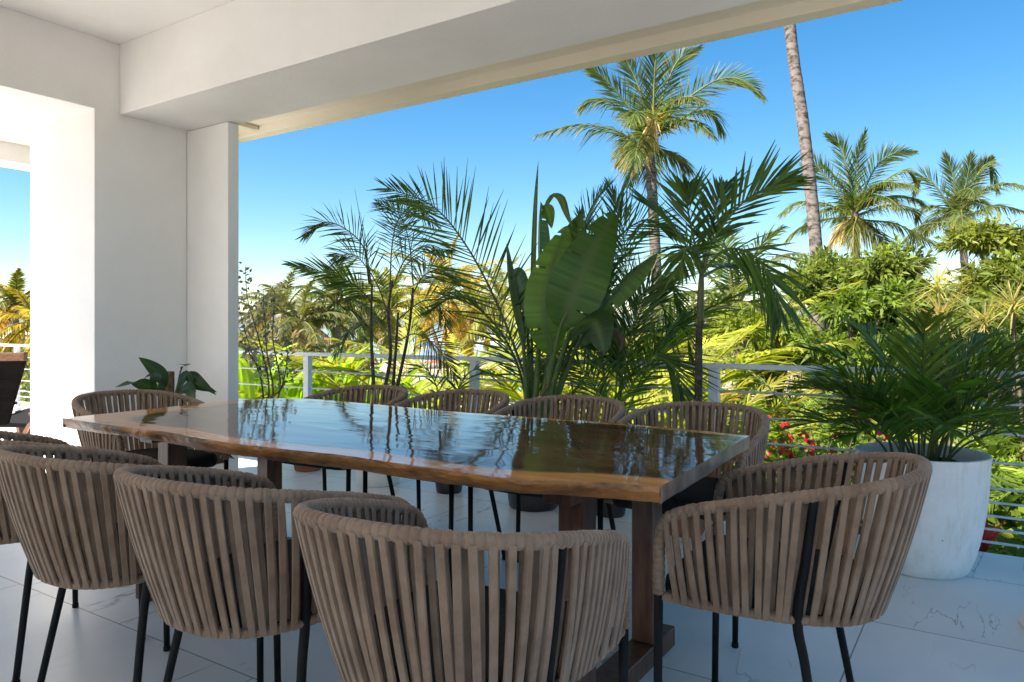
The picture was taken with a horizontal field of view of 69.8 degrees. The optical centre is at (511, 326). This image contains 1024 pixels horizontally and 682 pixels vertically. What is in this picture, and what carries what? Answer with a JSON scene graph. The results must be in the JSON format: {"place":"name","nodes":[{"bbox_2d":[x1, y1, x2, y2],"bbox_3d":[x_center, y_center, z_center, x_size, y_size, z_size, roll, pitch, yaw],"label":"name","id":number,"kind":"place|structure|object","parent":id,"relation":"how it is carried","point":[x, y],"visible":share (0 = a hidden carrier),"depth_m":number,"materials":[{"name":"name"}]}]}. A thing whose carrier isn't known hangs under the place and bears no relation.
{"place":"outdoors","nodes":[
{"label":"outdoors","id":0,"kind":"place"},
{"bbox_2d":[12,403,29,413],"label":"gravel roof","id":1,"kind":"structure","parent":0,"point":[25,405],"depth_m":13.98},
{"bbox_2d":[7,309,810,327],"bbox_3d":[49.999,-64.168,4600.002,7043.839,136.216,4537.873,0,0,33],"label":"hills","id":2,"kind":"structure","parent":0,"point":[400,322],"depth_m":4288.70,"materials":[{"name":"green plant"}]},
{"bbox_2d":[20,360,810,410],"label":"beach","id":3,"kind":"structure","parent":0,"point":[383,367],"depth_m":60.37,"materials":[{"name":"beige sand"}]},
{"bbox_2d":[0,284,29,355],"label":"coconut palm","id":4,"kind":"object","parent":3,"relation":"on","point":[10,338],"visible":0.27,"depth_m":30.31,"materials":[{"name":"yellow plant"}]},
{"bbox_2d":[0,268,29,387],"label":"coconut palm","id":5,"kind":"object","parent":3,"relation":"on","point":[16,283],"visible":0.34,"depth_m":33.59,"materials":[{"name":"green plant"}]},
{"bbox_2d":[239,293,293,357],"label":"coconut palm","id":6,"kind":"object","parent":3,"relation":"on","point":[251,308],"visible":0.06,"depth_m":49.73,"materials":[{"name":"green plant"}]},
{"bbox_2d":[239,270,331,357],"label":"coconut palm","id":7,"kind":"object","parent":3,"relation":"on","point":[285,295],"visible":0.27,"depth_m":41.49,"materials":[{"name":"green plant"}]},
{"bbox_2d":[244,278,358,371],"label":"coconut palm","id":8,"kind":"object","parent":3,"relation":"on","point":[306,310],"visible":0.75,"depth_m":35.67,"materials":[{"name":"green plant"}]},
{"bbox_2d":[283,258,386,352],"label":"coconut palm","id":9,"kind":"object","parent":3,"relation":"on","point":[334,302],"visible":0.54,"depth_m":37.41,"materials":[{"name":"green plant"}]},
{"bbox_2d":[314,277,409,361],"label":"coconut palm","id":10,"kind":"object","parent":3,"relation":"on","point":[349,338],"visible":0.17,"depth_m":43.73,"materials":[{"name":"green plant"}]},
{"bbox_2d":[341,258,440,377],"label":"coconut palm","id":11,"kind":"object","parent":3,"relation":"on","point":[396,298],"visible":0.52,"depth_m":39.38,"materials":[{"name":"green plant"}]},
{"bbox_2d":[395,282,463,370],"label":"coconut palm","id":12,"kind":"object","parent":3,"relation":"on","point":[433,335],"visible":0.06,"depth_m":51.80,"materials":[{"name":"green plant"}]},
{"bbox_2d":[377,232,517,389],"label":"coconut palm","id":13,"kind":"object","parent":3,"relation":"on","point":[426,323],"visible":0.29,"depth_m":45.45,"materials":[{"name":"green plant"}]},
{"bbox_2d":[428,266,511,376],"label":"coconut palm","id":14,"kind":"object","parent":3,"relation":"on","point":[463,308],"visible":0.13,"depth_m":49.74,"materials":[{"name":"green plant"}]},
{"bbox_2d":[442,253,538,372],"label":"coconut palm","id":15,"kind":"object","parent":3,"relation":"on","point":[478,325],"visible":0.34,"depth_m":43.92,"materials":[{"name":"green plant"}]},
{"bbox_2d":[0,289,1023,401],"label":"shrubbery","id":16,"kind":"object","parent":3,"relation":"on","point":[25,385],"visible":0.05,"depth_m":31.44,"materials":[{"name":"green plant"}]},
{"bbox_2d":[499,276,535,364],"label":"coconut palm","id":17,"kind":"object","parent":3,"relation":"on","point":[515,326],"visible":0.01,"depth_m":53.85,"materials":[{"name":"green plant"}]},
{"bbox_2d":[775,128,943,337],"bbox_3d":[14.301,-2.004,30.069,5.873,12.317,5.824,0,0,33],"label":"coconut palm","id":18,"kind":"object","parent":3,"relation":"on","point":[852,204],"visible":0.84,"depth_m":29.82,"materials":[{"name":"green plant"}]},
{"bbox_2d":[900,149,1023,280],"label":"coconut palm","id":19,"kind":"object","parent":3,"relation":"on","point":[959,204],"visible":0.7,"depth_m":31.92,"materials":[{"name":"green plant"}]},
{"bbox_2d":[412,359,437,364],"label":"skiff","id":20,"kind":"object","parent":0,"point":[421,361],"visible":0.19,"depth_m":77.69,"materials":[{"name":"white plastic"}]},
{"bbox_2d":[424,361,450,368],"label":"skiff","id":21,"kind":"object","parent":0,"point":[432,366],"visible":0.27,"depth_m":71.53,"materials":[{"name":"white plastic"}]},
{"bbox_2d":[239,327,733,359],"bbox_3d":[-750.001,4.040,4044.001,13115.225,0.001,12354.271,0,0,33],"label":"sea","id":22,"kind":"structure","parent":0,"point":[325,331],"depth_m":167.30,"materials":[{"name":"liquid"}]},
{"bbox_2d":[412,339,444,349],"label":"yacht","id":23,"kind":"object","parent":22,"relation":"on","point":[432,341],"visible":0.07,"depth_m":127.18,"materials":[{"name":"white plastic"}]},
{"bbox_2d":[455,338,486,351],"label":"yacht","id":24,"kind":"object","parent":22,"relation":"on","point":[480,347],"visible":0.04,"depth_m":116.69,"materials":[{"name":"white plastic"}]},
{"bbox_2d":[484,335,504,347],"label":"yacht","id":25,"kind":"object","parent":22,"relation":"on","point":[491,342],"visible":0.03,"depth_m":133.03,"materials":[{"name":"white plastic"}]},
{"bbox_2d":[0,427,1023,681],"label":"terrace floor","id":26,"kind":"structure","parent":0,"point":[966,629],"depth_m":2.70,"materials":[{"name":"white tile"}]},
{"bbox_2d":[0,352,29,441],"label":"lounge chair","id":27,"kind":"object","parent":26,"relation":"on","point":[12,366],"visible":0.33,"depth_m":5.67,"materials":[{"name":"black wicker"}]},
{"bbox_2d":[0,430,145,681],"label":"rope armchair","id":28,"kind":"object","parent":26,"relation":"on","point":[8,534],"visible":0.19,"depth_m":2.38,"materials":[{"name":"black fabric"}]},
{"bbox_2d":[0,445,263,681],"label":"rope armchair","id":29,"kind":"object","parent":26,"relation":"on","point":[69,524],"visible":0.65,"depth_m":1.95,"materials":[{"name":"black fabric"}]},
{"bbox_2d":[71,389,228,485],"bbox_3d":[-1.849,0.735,3.681,0.616,0.808,0.614,0,0,33],"label":"rope armchair","id":30,"kind":"object","parent":26,"relation":"on","point":[95,403],"visible":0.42,"depth_m":3.76,"materials":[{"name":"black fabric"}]},
{"bbox_2d":[113,465,414,681],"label":"rope armchair","id":31,"kind":"object","parent":26,"relation":"on","point":[215,560],"visible":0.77,"depth_m":1.64,"materials":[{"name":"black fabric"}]},
{"bbox_2d":[294,465,320,471],"bbox_3d":[-1.627,0.989,5.850,0.274,0.300,0.274,0,0,33],"label":"brown pot","id":32,"kind":"object","parent":26,"relation":"on","point":[297,468],"visible":0.09,"depth_m":5.75,"materials":[{"name":"ceramic"}]},
{"bbox_2d":[239,262,296,398],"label":"thin shrub","id":33,"kind":"object","parent":32,"relation":"in","point":[247,348],"visible":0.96,"depth_m":5.81,"materials":[{"name":"green plant"}]},
{"bbox_2d":[282,384,407,495],"bbox_3d":[-0.877,0.735,3.939,0.614,0.807,0.616,0,0,30],"label":"rope armchair","id":34,"kind":"object","parent":26,"relation":"on","point":[398,394],"visible":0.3,"depth_m":4.15,"materials":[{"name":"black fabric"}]},
{"bbox_2d":[355,470,399,486],"bbox_3d":[-0.977,0.939,5.344,0.394,0.400,0.394,0,0,33],"label":"pale pot","id":35,"kind":"object","parent":26,"relation":"on","point":[377,480],"visible":0.14,"depth_m":5.20,"materials":[{"name":"ceramic"}]},
{"bbox_2d":[282,185,470,404],"bbox_3d":[-0.942,-0.010,5.356,1.274,2.213,1.433,0,0,-2],"label":"areca palm","id":36,"kind":"object","parent":35,"relation":"in","point":[335,276],"visible":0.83,"depth_m":5.24,"materials":[{"name":"green plant"}]},
{"bbox_2d":[62,398,749,681],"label":"dining table","id":37,"kind":"object","parent":26,"relation":"on","point":[573,469],"visible":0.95,"depth_m":2.45,"materials":[{"name":"brown wood"}]},
{"bbox_2d":[363,389,509,579],"bbox_3d":[-0.328,0.735,3.654,0.615,0.807,0.616,0,0,34],"label":"rope armchair","id":38,"kind":"object","parent":26,"relation":"on","point":[446,403],"visible":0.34,"depth_m":3.85,"materials":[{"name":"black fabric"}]},
{"bbox_2d":[435,482,462,493],"bbox_3d":[-0.436,1.019,5.076,0.224,0.240,0.224,0,0,33],"label":"dark pot","id":39,"kind":"object","parent":26,"relation":"on","point":[442,488],"visible":0.2,"depth_m":5.00,"materials":[{"name":"ceramic"}]},
{"bbox_2d":[400,359,505,409],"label":"young palm","id":40,"kind":"object","parent":39,"relation":"in","point":[449,381],"visible":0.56,"depth_m":5.17,"materials":[{"name":"green plant"}]},
{"bbox_2d":[0,0,903,478],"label":"villa","id":41,"kind":"object","parent":26,"relation":"on","point":[128,128],"visible":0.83,"depth_m":4.56,"materials":[{"name":"white paint"}]},
{"bbox_2d":[293,497,630,681],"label":"rope armchair","id":42,"kind":"object","parent":26,"relation":"on","point":[411,617],"visible":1,"depth_m":1.30,"materials":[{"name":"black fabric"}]},
{"bbox_2d":[0,344,1023,547],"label":"balustrade","id":43,"kind":"object","parent":26,"relation":"on","point":[307,387],"visible":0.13,"depth_m":4.41,"materials":[{"name":"white metal"}]},
{"bbox_2d":[508,493,557,511],"bbox_3d":[0.138,0.939,4.656,0.384,0.400,0.384,0,0,33],"label":"dark pot","id":44,"kind":"object","parent":26,"relation":"on","point":[532,504],"visible":0.07,"depth_m":4.51,"materials":[{"name":"ceramic"}]},
{"bbox_2d":[366,158,685,415],"bbox_3d":[0.121,-0.207,5.002,2.135,1.943,0.921,0,0,12],"label":"feather palm","id":45,"kind":"object","parent":44,"relation":"in","point":[418,205],"visible":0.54,"depth_m":4.86,"materials":[{"name":"green plant"}]},
{"bbox_2d":[506,166,656,418],"bbox_3d":[0.327,-0.160,4.624,1.169,1.857,0.635,0,0,33],"label":"bird of paradise","id":46,"kind":"object","parent":44,"relation":"in","point":[565,281],"visible":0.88,"depth_m":4.46,"materials":[{"name":"green plant"}]},
{"bbox_2d":[468,394,625,562],"bbox_3d":[0.200,0.735,3.311,0.614,0.808,0.616,0,0,32],"label":"rope armchair","id":47,"kind":"object","parent":26,"relation":"on","point":[523,408],"visible":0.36,"depth_m":3.51,"materials":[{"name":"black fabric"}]},
{"bbox_2d":[596,497,625,517],"bbox_3d":[0.593,0.999,4.456,0.234,0.280,0.234,0,0,33],"label":"dark pot","id":48,"kind":"object","parent":26,"relation":"on","point":[618,512],"visible":0.1,"depth_m":4.37,"materials":[{"name":"ceramic"}]},
{"bbox_2d":[528,177,728,417],"bbox_3d":[0.778,-0.105,4.696,1.373,1.768,1.016,0,0,33],"label":"fine palm","id":49,"kind":"object","parent":48,"relation":"in","point":[652,300],"visible":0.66,"depth_m":4.45,"materials":[{"name":"green plant"}]},
{"bbox_2d":[597,401,769,647],"bbox_3d":[0.733,0.735,3.001,0.614,0.807,0.616,0,0,33],"label":"rope armchair","id":50,"kind":"object","parent":26,"relation":"on","point":[702,489],"visible":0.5,"depth_m":3.12,"materials":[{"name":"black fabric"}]},
{"bbox_2d":[662,514,704,537],"bbox_3d":[0.950,0.989,4.069,0.314,0.300,0.314,0,0,33],"label":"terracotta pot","id":51,"kind":"object","parent":26,"relation":"on","point":[701,525],"visible":0.03,"depth_m":3.96,"materials":[{"name":"ceramic"}]},
{"bbox_2d":[626,139,825,419],"bbox_3d":[1.175,-0.039,4.050,1.468,1.902,0.929,0,0,-28],"label":"slim palm","id":52,"kind":"object","parent":51,"relation":"in","point":[688,192],"visible":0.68,"depth_m":3.98,"materials":[{"name":"green plant"}]},
{"bbox_2d":[652,451,932,681],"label":"rope armchair","id":53,"kind":"object","parent":26,"relation":"on","point":[783,555],"visible":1,"depth_m":1.74,"materials":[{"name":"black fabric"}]},
{"bbox_2d":[854,442,992,579],"bbox_3d":[1.941,0.865,3.485,0.573,0.548,0.573,0,0,33],"label":"white pot","id":54,"kind":"object","parent":26,"relation":"on","point":[947,539],"visible":0.61,"depth_m":3.25,"materials":[{"name":"ceramic"}]},
{"bbox_2d":[773,305,1023,461],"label":"feathery palm","id":55,"kind":"object","parent":54,"relation":"in","point":[935,407],"visible":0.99,"depth_m":3.32,"materials":[{"name":"green plant"}]},
{"bbox_2d":[0,0,1023,319],"label":"sky","id":56,"kind":"structure","parent":0,"point":[929,77],"materials":[{"name":"blue"}]},
{"bbox_2d":[826,450,1023,514],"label":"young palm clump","id":57,"kind":"object","parent":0,"point":[1005,459],"visible":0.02,"depth_m":8.20,"materials":[{"name":"green plant"}]},
{"bbox_2d":[1018,609,1023,626],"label":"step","id":58,"kind":"object","parent":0,"point":[1021,619],"visible":1,"depth_m":2.81,"materials":[{"name":"white stone"}]},
{"label":"ground","id":59,"kind":"structure","parent":0,"visible":0},
{"bbox_2d":[239,343,324,398],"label":"strap leaf clump","id":60,"kind":"object","parent":59,"relation":"on","point":[257,388],"visible":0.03,"depth_m":9.24,"materials":[{"name":"green plant"}]},
{"bbox_2d":[239,345,367,400],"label":"strap leaf clump","id":61,"kind":"object","parent":59,"relation":"on","point":[249,390],"visible":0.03,"depth_m":8.85,"materials":[{"name":"green plant"}]},
{"bbox_2d":[251,353,386,397],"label":"strap leaf clump","id":62,"kind":"object","parent":59,"relation":"on","point":[377,368],"depth_m":10.02,"materials":[{"name":"plant"}]},
{"bbox_2d":[281,361,437,409],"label":"strap leaf clump","id":63,"kind":"object","parent":59,"relation":"on","point":[409,379],"visible":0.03,"depth_m":9.48,"materials":[{"name":"green plant"}]},
{"bbox_2d":[267,344,489,391],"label":"young palm clump","id":64,"kind":"object","parent":59,"relation":"on","point":[355,360],"visible":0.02,"depth_m":10.86,"materials":[{"name":"green plant"}]},
{"bbox_2d":[319,306,521,405],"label":"young palm clump","id":65,"kind":"object","parent":59,"relation":"on","point":[411,332],"visible":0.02,"depth_m":14.56,"materials":[{"name":"green plant"}]},
{"bbox_2d":[299,338,583,411],"bbox_3d":[-1.312,2.166,10.621,8.963,3.996,5.507,0,0,41],"label":"young palm clump","id":66,"kind":"object","parent":59,"relation":"on","point":[466,369],"visible":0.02,"depth_m":10.60,"materials":[{"name":"green plant"}]},
{"bbox_2d":[239,333,785,412],"bbox_3d":[-0.039,2.146,11.027,7.908,4.039,9.074,0,0,-21],"label":"young palm clump","id":67,"kind":"object","parent":59,"relation":"on","point":[325,360],"visible":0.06,"depth_m":9.14,"materials":[{"name":"green plant"}]},
{"bbox_2d":[27,369,1023,557],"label":"undergrowth","id":68,"kind":"object","parent":59,"relation":"on","point":[1014,477],"visible":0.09,"depth_m":6.82,"materials":[{"name":"green plant"}]},
{"bbox_2d":[287,280,866,454],"bbox_3d":[0.857,1.812,10.076,9.186,4.706,9.536,0,0,-9],"label":"young palm clump","id":69,"kind":"object","parent":59,"relation":"on","point":[757,358],"visible":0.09,"depth_m":8.31,"materials":[{"name":"green plant"}]},
{"bbox_2d":[239,274,973,449],"bbox_3d":[1.782,1.774,9.451,10.409,4.780,7.842,0,0,33],"label":"young palm clump","id":70,"kind":"object","parent":59,"relation":"on","point":[716,311],"visible":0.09,"depth_m":8.54,"materials":[{"name":"green plant"}]},
{"bbox_2d":[532,44,767,403],"bbox_3d":[4.509,-2.838,23.737,5.850,13.967,5.825,0,0,43],"label":"coconut palm","id":71,"kind":"object","parent":59,"relation":"on","point":[646,150],"visible":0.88,"depth_m":23.78,"materials":[{"name":"green plant"}]},
{"bbox_2d":[463,305,898,431],"bbox_3d":[2.150,1.786,11.427,8.981,4.757,9.562,0,0,-26],"label":"young palm clump","id":72,"kind":"object","parent":59,"relation":"on","point":[726,398],"visible":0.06,"depth_m":11.67,"materials":[{"name":"green plant"}]},
{"bbox_2d":[637,397,740,428],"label":"strap leaf clump","id":73,"kind":"object","parent":59,"relation":"on","point":[664,398],"depth_m":9.46,"materials":[{"name":"plant"}]},
{"bbox_2d":[642,222,821,403],"bbox_3d":[5.822,0.814,18.982,5.505,6.698,5.181,0,0,33],"label":"coconut palm","id":74,"kind":"object","parent":59,"relation":"on","point":[736,285],"visible":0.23,"depth_m":18.70,"materials":[{"name":"green plant"}]},
{"bbox_2d":[579,331,890,434],"bbox_3d":[3.524,2.058,12.866,9.815,4.214,8.021,0,0,33],"label":"young palm clump","id":75,"kind":"object","parent":59,"relation":"on","point":[780,403],"depth_m":11.73,"materials":[{"name":"green plant"}]},
{"bbox_2d":[703,301,820,417],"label":"broadleaf tree","id":76,"kind":"object","parent":59,"relation":"on","point":[760,343],"visible":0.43,"depth_m":12.65,"materials":[{"name":"green plant"}]},
{"bbox_2d":[733,415,838,490],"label":"bougainvillea","id":77,"kind":"object","parent":59,"relation":"on","point":[791,439],"visible":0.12,"depth_m":6.44,"materials":[{"name":"green plant"}]},
{"bbox_2d":[784,24,823,429],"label":"coconut palm","id":78,"kind":"object","parent":59,"relation":"on","point":[805,146],"visible":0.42,"depth_m":18.08,"materials":[{"name":"brown plant"}]},
{"bbox_2d":[775,255,869,335],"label":"broadleaf tree","id":79,"kind":"object","parent":59,"relation":"on","point":[825,276],"visible":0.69,"depth_m":14.86,"materials":[{"name":"green plant"}]},
{"bbox_2d":[768,391,891,483],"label":"bougainvillea","id":80,"kind":"object","parent":59,"relation":"on","point":[809,442],"visible":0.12,"depth_m":6.21,"materials":[{"name":"green plant"}]},
{"bbox_2d":[663,302,1023,461],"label":"young palm clump","id":81,"kind":"object","parent":59,"relation":"on","point":[787,404],"visible":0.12,"depth_m":9.45,"materials":[{"name":"green plant"}]},
{"bbox_2d":[780,273,946,446],"bbox_3d":[5.445,1.667,11.239,2.415,4.966,1.859,0,0,-13],"label":"broadleaf tree","id":82,"kind":"object","parent":59,"relation":"on","point":[865,305],"visible":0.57,"depth_m":11.09,"materials":[{"name":"green plant"}]},
{"bbox_2d":[728,411,1003,549],"bbox_3d":[3.328,2.501,8.363,6.554,3.330,6.794,0,0,-25],"label":"young palm clump","id":83,"kind":"object","parent":59,"relation":"on","point":[773,432],"depth_m":6.72,"materials":[{"name":"green plant"}]},
{"bbox_2d":[787,233,945,397],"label":"broadleaf tree","id":84,"kind":"object","parent":59,"relation":"on","point":[884,263],"visible":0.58,"depth_m":13.38,"materials":[{"name":"green plant"}]},
{"bbox_2d":[728,361,1016,455],"bbox_3d":[5.105,2.343,9.118,7.247,3.642,7.443,0,0,33],"label":"young palm clump","id":85,"kind":"object","parent":59,"relation":"on","point":[824,392],"visible":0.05,"depth_m":10.41,"materials":[{"name":"green plant"}]},
{"bbox_2d":[808,306,995,443],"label":"broadleaf tree","id":86,"kind":"object","parent":59,"relation":"on","point":[947,331],"visible":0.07,"depth_m":10.50,"materials":[{"name":"green plant"}]},
{"bbox_2d":[884,285,963,317],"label":"broadleaf tree","id":87,"kind":"object","parent":59,"relation":"on","point":[940,302],"visible":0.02,"depth_m":14.92,"materials":[{"name":"green plant"}]},
{"bbox_2d":[896,251,980,445],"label":"spiky plant","id":88,"kind":"object","parent":59,"relation":"on","point":[938,278],"visible":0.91,"depth_m":9.47,"materials":[{"name":"green plant"}]},
{"bbox_2d":[910,279,983,445],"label":"spiky plant","id":89,"kind":"object","parent":59,"relation":"on","point":[938,309],"visible":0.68,"depth_m":8.35,"materials":[{"name":"green plant"}]},
{"bbox_2d":[926,290,1023,454],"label":"broadleaf tree","id":90,"kind":"object","parent":59,"relation":"on","point":[1019,323],"visible":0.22,"depth_m":10.43,"materials":[{"name":"green plant"}]},
{"bbox_2d":[929,210,1023,407],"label":"broadleaf tree","id":91,"kind":"object","parent":59,"relation":"on","point":[981,241],"visible":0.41,"depth_m":12.78,"materials":[{"name":"green plant"}]},
{"bbox_2d":[945,287,1016,439],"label":"spiky plant","id":92,"kind":"object","parent":59,"relation":"on","point":[986,316],"visible":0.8,"depth_m":8.98,"materials":[{"name":"green plant"}]},
{"bbox_2d":[940,243,1023,339],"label":"broadleaf tree","id":93,"kind":"object","parent":59,"relation":"on","point":[993,281],"visible":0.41,"depth_m":11.78,"materials":[{"name":"green plant"}]},
{"bbox_2d":[979,518,1004,551],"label":"red leaf plant","id":94,"kind":"object","parent":59,"relation":"on","point":[988,535],"visible":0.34,"depth_m":4.70,"materials":[{"name":"red plant"}]},
{"bbox_2d":[972,271,1023,461],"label":"spiky plant","id":95,"kind":"object","parent":59,"relation":"on","point":[1012,307],"visible":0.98,"depth_m":8.57,"materials":[{"name":"green plant"}]},
{"bbox_3d":[-2.112,0.969,4.496,0.334,0.340,0.334,0,0,33],"label":"grey pot","id":96,"kind":"object","parent":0,"visible":0},
{"bbox_2d":[116,357,233,458],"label":"moss pole plant","id":97,"kind":"object","parent":96,"relation":"in","point":[162,376],"visible":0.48,"depth_m":4.36,"materials":[{"name":"green plant"}]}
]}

